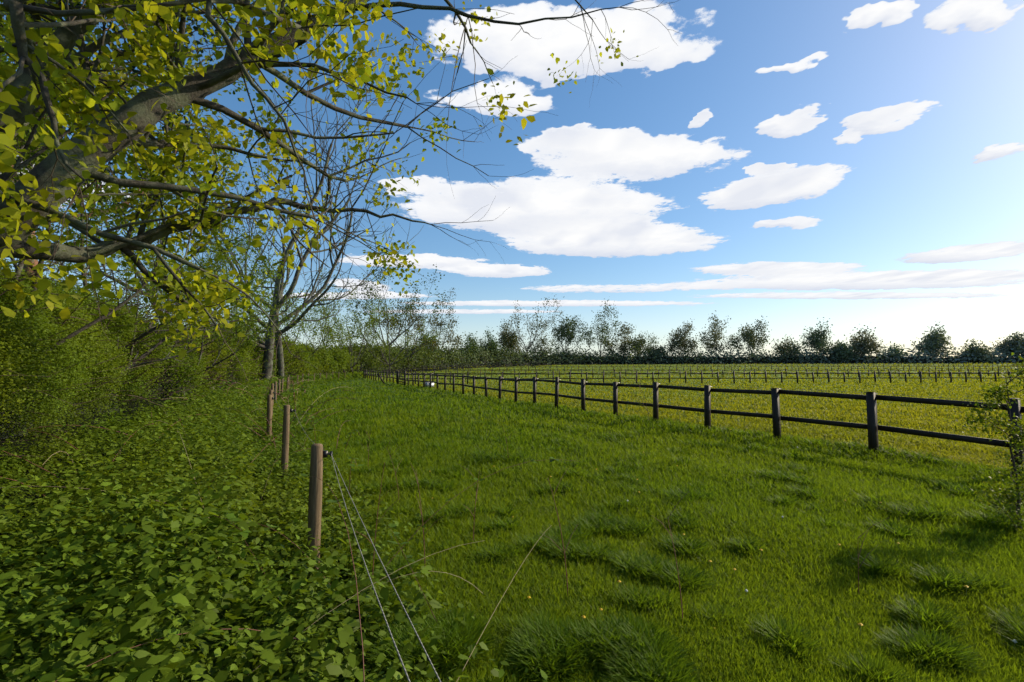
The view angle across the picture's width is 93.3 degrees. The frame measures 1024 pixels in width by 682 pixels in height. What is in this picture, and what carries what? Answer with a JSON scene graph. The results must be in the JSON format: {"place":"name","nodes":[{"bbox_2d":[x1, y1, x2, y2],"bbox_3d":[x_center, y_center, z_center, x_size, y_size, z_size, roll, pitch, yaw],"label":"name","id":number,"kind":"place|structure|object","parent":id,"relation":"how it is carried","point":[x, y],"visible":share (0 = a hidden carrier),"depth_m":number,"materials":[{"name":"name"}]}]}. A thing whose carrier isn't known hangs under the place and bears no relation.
{"place":"outdoors","nodes":[
{"label":"outdoors","id":0,"kind":"place"},
{"bbox_2d":[0,374,580,681],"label":"bramble","id":1,"kind":"object","parent":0,"point":[49,677],"depth_m":4.56,"materials":[{"name":"green plant"}]},
{"bbox_2d":[0,363,1023,681],"bbox_3d":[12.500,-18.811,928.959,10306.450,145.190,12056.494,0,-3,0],"label":"field ground","id":2,"kind":"structure","parent":0,"point":[494,383],"depth_m":25.24,"materials":[{"name":"green plant"}]},
{"bbox_2d":[0,0,171,74],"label":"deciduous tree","id":3,"kind":"object","parent":2,"relation":"on","point":[87,38],"visible":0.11,"depth_m":13.15,"materials":[{"name":"green plant"}]},
{"bbox_2d":[0,0,236,274],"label":"tree leaves","id":4,"kind":"object","parent":2,"relation":"on","point":[134,70],"visible":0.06,"depth_m":22.20,"materials":[{"name":"green plant"}]},
{"bbox_2d":[0,2,279,364],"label":"hedge bush","id":5,"kind":"object","parent":2,"relation":"on","point":[88,209],"visible":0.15,"depth_m":10.70,"materials":[{"name":"green plant"}]},
{"bbox_2d":[36,228,265,396],"bbox_3d":[-18.429,-1.738,25.532,11.261,9.829,7.455,0,-3,0],"label":"hedge bush","id":6,"kind":"object","parent":2,"relation":"on","point":[249,342],"visible":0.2,"depth_m":26.04,"materials":[{"name":"green plant"}]},
{"bbox_2d":[0,111,306,456],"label":"hedge twigs","id":7,"kind":"object","parent":2,"relation":"on","point":[136,342],"visible":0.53,"depth_m":16.21,"materials":[{"name":"green"}]},
{"bbox_2d":[0,93,309,385],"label":"hedge bush","id":8,"kind":"object","parent":2,"relation":"on","point":[82,237],"visible":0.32,"depth_m":17.71,"materials":[{"name":"green plant"}]},
{"bbox_2d":[36,112,273,389],"bbox_3d":[-24.152,-7.226,31.518,12.079,21.722,13.376,-3,-4,43],"label":"tree","id":9,"kind":"object","parent":2,"relation":"on","point":[111,277],"visible":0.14,"depth_m":31.97,"materials":[{"name":"green plant"}]},
{"bbox_2d":[0,0,328,186],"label":"hedge bush","id":10,"kind":"object","parent":2,"relation":"on","point":[4,176],"visible":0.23,"depth_m":8.12,"materials":[{"name":"green plant"}]},
{"bbox_2d":[0,259,359,466],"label":"lane hedge","id":11,"kind":"object","parent":2,"relation":"on","point":[14,357],"depth_m":12.34,"materials":[{"name":"green plant"}]},
{"bbox_2d":[44,0,422,379],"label":"hedgerow tree","id":12,"kind":"object","parent":2,"relation":"on","point":[268,354],"visible":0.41,"depth_m":49.23,"materials":[{"name":"brown plant"}]},
{"bbox_2d":[175,222,299,356],"bbox_3d":[-22.807,-3.583,39.908,8.968,14.945,11.595,0,-3,0],"label":"hedge bush","id":13,"kind":"object","parent":2,"relation":"on","point":[250,270],"visible":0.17,"depth_m":39.50,"materials":[{"name":"green plant"}]},
{"bbox_2d":[211,276,300,361],"bbox_3d":[-31.216,-1.636,57.433,11.076,12.944,11.150,2,-4,-27],"label":"lane scrub","id":14,"kind":"object","parent":2,"relation":"on","point":[290,345],"visible":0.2,"depth_m":57.31,"materials":[{"name":"green plant"}]},
{"bbox_2d":[154,170,387,379],"bbox_3d":[-23.882,-5.861,47.800,22.074,22.688,17.333,1,-3,-25],"label":"hedgerow tree","id":15,"kind":"object","parent":2,"relation":"on","point":[280,365],"visible":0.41,"depth_m":49.04,"materials":[{"name":"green plant"}]},
{"bbox_2d":[0,370,547,681],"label":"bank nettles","id":16,"kind":"object","parent":2,"relation":"on","point":[67,528],"visible":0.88,"depth_m":3.09,"materials":[{"name":"green plant"}]},
{"bbox_2d":[4,376,544,680],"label":"dead stems","id":17,"kind":"object","parent":2,"relation":"on","point":[261,498],"visible":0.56,"depth_m":3.40,"materials":[{"name":"beige plant"}]},
{"bbox_2d":[231,279,352,356],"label":"lane scrub","id":18,"kind":"object","parent":2,"relation":"on","point":[319,348],"visible":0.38,"depth_m":66.52,"materials":[{"name":"green plant"}]},
{"bbox_2d":[280,266,352,371],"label":"lane scrub","id":19,"kind":"object","parent":2,"relation":"on","point":[316,311],"visible":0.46,"depth_m":74.67,"materials":[{"name":"green plant"}]},
{"bbox_2d":[0,0,681,392],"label":"oak tree","id":20,"kind":"object","parent":2,"relation":"on","point":[54,180],"visible":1,"depth_m":6.59,"materials":[{"name":"green plant"}]},
{"bbox_2d":[266,372,440,681],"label":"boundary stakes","id":21,"kind":"object","parent":2,"relation":"on","point":[318,453],"visible":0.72,"depth_m":3.79,"materials":[{"name":"brown wood"}]},
{"bbox_2d":[318,285,390,371],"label":"lane scrub","id":22,"kind":"object","parent":2,"relation":"on","point":[355,328],"visible":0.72,"depth_m":84.88,"materials":[{"name":"green plant"}]},
{"bbox_2d":[363,370,396,382],"bbox_3d":[-17.756,4.632,63.736,0.184,1.582,26.130,1,-3,-24],"label":"paddock fence","id":23,"kind":"object","parent":2,"relation":"on","point":[380,372],"visible":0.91,"depth_m":61.01,"materials":[{"name":"brown wood"}]},
{"bbox_2d":[331,259,450,348],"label":"tree","id":24,"kind":"object","parent":2,"relation":"on","point":[400,320],"visible":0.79,"depth_m":113.83,"materials":[{"name":"green plant"}]},
{"bbox_2d":[347,295,449,373],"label":"lane scrub","id":25,"kind":"object","parent":2,"relation":"on","point":[385,346],"visible":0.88,"depth_m":98.48,"materials":[{"name":"green plant"}]},
{"bbox_2d":[397,371,405,384],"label":"gate","id":26,"kind":"structure","parent":2,"relation":"on","point":[398,377],"depth_m":48.63,"materials":[{"name":"brown wood"}]},
{"bbox_2d":[362,290,465,367],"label":"tree","id":27,"kind":"object","parent":2,"relation":"on","point":[406,320],"visible":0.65,"depth_m":125.14,"materials":[{"name":"green plant"}]},
{"bbox_2d":[416,330,442,366],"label":"tree","id":28,"kind":"object","parent":2,"relation":"on","point":[427,338],"visible":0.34,"depth_m":143.76,"materials":[{"name":"green plant"}]},
{"bbox_2d":[425,382,433,387],"bbox_3d":[-7.186,3.808,41.639,0.650,0.510,1.500,1,-3,-24],"label":"water trough","id":29,"kind":"object","parent":2,"relation":"on","point":[427,384],"visible":0.45,"depth_m":41.02,"materials":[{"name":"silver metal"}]},
{"bbox_2d":[410,288,460,353],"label":"tree","id":30,"kind":"object","parent":2,"relation":"on","point":[440,325],"visible":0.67,"depth_m":158.95,"materials":[{"name":"green plant"}]},
{"bbox_2d":[457,331,480,364],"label":"tree","id":31,"kind":"object","parent":2,"relation":"on","point":[469,340],"visible":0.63,"depth_m":180.91,"materials":[{"name":"green plant"}]},
{"bbox_2d":[477,327,502,360],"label":"tree","id":32,"kind":"object","parent":2,"relation":"on","point":[492,344],"visible":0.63,"depth_m":199.27,"materials":[{"name":"green plant"}]},
{"bbox_2d":[497,319,522,356],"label":"tree","id":33,"kind":"object","parent":2,"relation":"on","point":[511,341],"visible":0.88,"depth_m":210.29,"materials":[{"name":"green plant"}]},
{"bbox_2d":[501,297,564,353],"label":"tree","id":34,"kind":"object","parent":2,"relation":"on","point":[544,325],"visible":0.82,"depth_m":224.26,"materials":[{"name":"green plant"}]},
{"bbox_2d":[525,333,555,354],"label":"tree","id":35,"kind":"object","parent":2,"relation":"on","point":[541,342],"visible":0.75,"depth_m":230.09,"materials":[{"name":"green plant"}]},
{"bbox_2d":[548,314,597,352],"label":"tree","id":36,"kind":"object","parent":2,"relation":"on","point":[567,331],"visible":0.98,"depth_m":242.05,"materials":[{"name":"green plant"}]},
{"bbox_2d":[576,296,622,363],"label":"tree","id":37,"kind":"object","parent":2,"relation":"on","point":[589,342],"visible":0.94,"depth_m":254.37,"materials":[{"name":"green plant"}]},
{"bbox_2d":[598,322,644,356],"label":"tree","id":38,"kind":"object","parent":2,"relation":"on","point":[621,335],"visible":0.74,"depth_m":261.40,"materials":[{"name":"green plant"}]},
{"bbox_2d":[356,422,887,622],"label":"dead weed stems","id":39,"kind":"object","parent":2,"relation":"on","point":[541,533],"visible":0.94,"depth_m":3.45,"materials":[{"name":"brown plant"}]},
{"bbox_2d":[624,348,649,420],"bbox_3d":[3.803,1.353,14.849,0.708,2.406,0.553,0,-3,0],"label":"sapling","id":40,"kind":"object","parent":2,"relation":"on","point":[638,385],"visible":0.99,"depth_m":14.85,"materials":[{"name":"brown"}]},
{"bbox_2d":[617,333,658,356],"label":"tree","id":41,"kind":"object","parent":2,"relation":"on","point":[644,341],"visible":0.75,"depth_m":265.10,"materials":[{"name":"green plant"}]},
{"bbox_2d":[643,341,671,361],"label":"tree","id":42,"kind":"object","parent":2,"relation":"on","point":[656,350],"visible":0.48,"depth_m":272.67,"materials":[{"name":"green plant"}]},
{"bbox_2d":[325,337,1023,373],"bbox_3d":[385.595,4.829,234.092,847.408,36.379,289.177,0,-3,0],"label":"hedge","id":43,"kind":"object","parent":2,"relation":"on","point":[368,355],"depth_m":257.49,"materials":[{"name":"green plant"}]},
{"bbox_2d":[663,318,700,357],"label":"tree","id":44,"kind":"object","parent":2,"relation":"on","point":[683,343],"visible":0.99,"depth_m":274.38,"materials":[{"name":"green plant"}]},
{"bbox_2d":[364,369,1022,377],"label":"paddock fence","id":45,"kind":"object","parent":2,"relation":"on","point":[775,370],"visible":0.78,"depth_m":79.17,"materials":[{"name":"brown wood"}]},
{"bbox_2d":[368,362,1023,469],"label":"field","id":46,"kind":"structure","parent":2,"relation":"on","point":[968,452],"depth_m":23.57,"materials":[{"name":"green plant"}]},
{"bbox_2d":[399,371,1019,383],"bbox_3d":[30.378,4.069,52.931,84.746,1.548,0.184,0,-3,-4],"label":"paddock fence","id":47,"kind":"object","parent":2,"relation":"on","point":[718,378],"visible":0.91,"depth_m":52.37,"materials":[{"name":"brown wood"}]},
{"bbox_2d":[399,366,1023,371],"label":"paddock fence","id":48,"kind":"object","parent":2,"relation":"on","point":[521,369],"visible":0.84,"depth_m":125.38,"materials":[{"name":"brown wood"}]},
{"bbox_2d":[404,372,1023,476],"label":"paddock fence","id":49,"kind":"object","parent":2,"relation":"on","point":[872,426],"visible":0.91,"depth_m":10.94,"materials":[{"name":"brown wood"}]},
{"bbox_2d":[696,310,734,353],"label":"tree","id":50,"kind":"object","parent":2,"relation":"on","point":[709,344],"visible":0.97,"depth_m":287.70,"materials":[{"name":"green plant"}]},
{"bbox_2d":[429,429,1017,646],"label":"dandelion flowers","id":51,"kind":"object","parent":2,"relation":"on","point":[860,624],"visible":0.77,"depth_m":3.41,"materials":[{"name":"yellow plant"}]},
{"bbox_2d":[461,364,1017,367],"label":"paddock fence","id":52,"kind":"object","parent":2,"relation":"on","point":[685,364],"visible":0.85,"depth_m":175.18,"materials":[{"name":"brown wood"}]},
{"bbox_2d":[730,316,771,355],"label":"tree","id":53,"kind":"object","parent":2,"relation":"on","point":[748,338],"visible":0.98,"depth_m":288.81,"materials":[{"name":"green plant"}]},
{"bbox_2d":[769,336,803,360],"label":"tree","id":54,"kind":"object","parent":2,"relation":"on","point":[786,349],"visible":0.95,"depth_m":289.24,"materials":[{"name":"green plant"}]},
{"bbox_2d":[790,317,833,356],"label":"tree","id":55,"kind":"object","parent":2,"relation":"on","point":[815,339],"visible":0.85,"depth_m":294.61,"materials":[{"name":"green plant"}]},
{"bbox_2d":[828,340,857,363],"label":"tree","id":56,"kind":"object","parent":2,"relation":"on","point":[844,348],"visible":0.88,"depth_m":292.50,"materials":[{"name":"green plant"}]},
{"bbox_2d":[844,325,883,361],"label":"tree","id":57,"kind":"object","parent":2,"relation":"on","point":[865,342],"visible":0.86,"depth_m":295.58,"materials":[{"name":"green plant"}]},
{"bbox_2d":[880,341,910,362],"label":"tree","id":58,"kind":"object","parent":2,"relation":"on","point":[895,348],"visible":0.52,"depth_m":300.06,"materials":[{"name":"green plant"}]},
{"bbox_2d":[910,322,958,357],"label":"tree","id":59,"kind":"object","parent":2,"relation":"on","point":[935,339],"visible":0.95,"depth_m":305.47,"materials":[{"name":"green plant"}]},
{"bbox_2d":[957,338,1001,362],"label":"tree","id":60,"kind":"object","parent":2,"relation":"on","point":[980,352],"visible":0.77,"depth_m":302.39,"materials":[{"name":"green plant"}]},
{"bbox_2d":[944,352,1023,535],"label":"hawthorn sapling","id":61,"kind":"object","parent":2,"relation":"on","point":[1015,499],"visible":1,"depth_m":4.81,"materials":[{"name":"green plant"}]},
{"bbox_2d":[989,331,1023,358],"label":"tree","id":62,"kind":"object","parent":2,"relation":"on","point":[1016,342],"visible":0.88,"depth_m":310.16,"materials":[{"name":"green plant"}]},
{"bbox_2d":[0,0,1023,357],"label":"sky","id":63,"kind":"structure","parent":0,"point":[791,164],"materials":[{"name":"blue"}]},
{"bbox_2d":[280,377,1023,681],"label":"lane grass","id":64,"kind":"structure","parent":0,"point":[802,610],"depth_m":4.30,"materials":[{"name":"green plant"}]}
]}

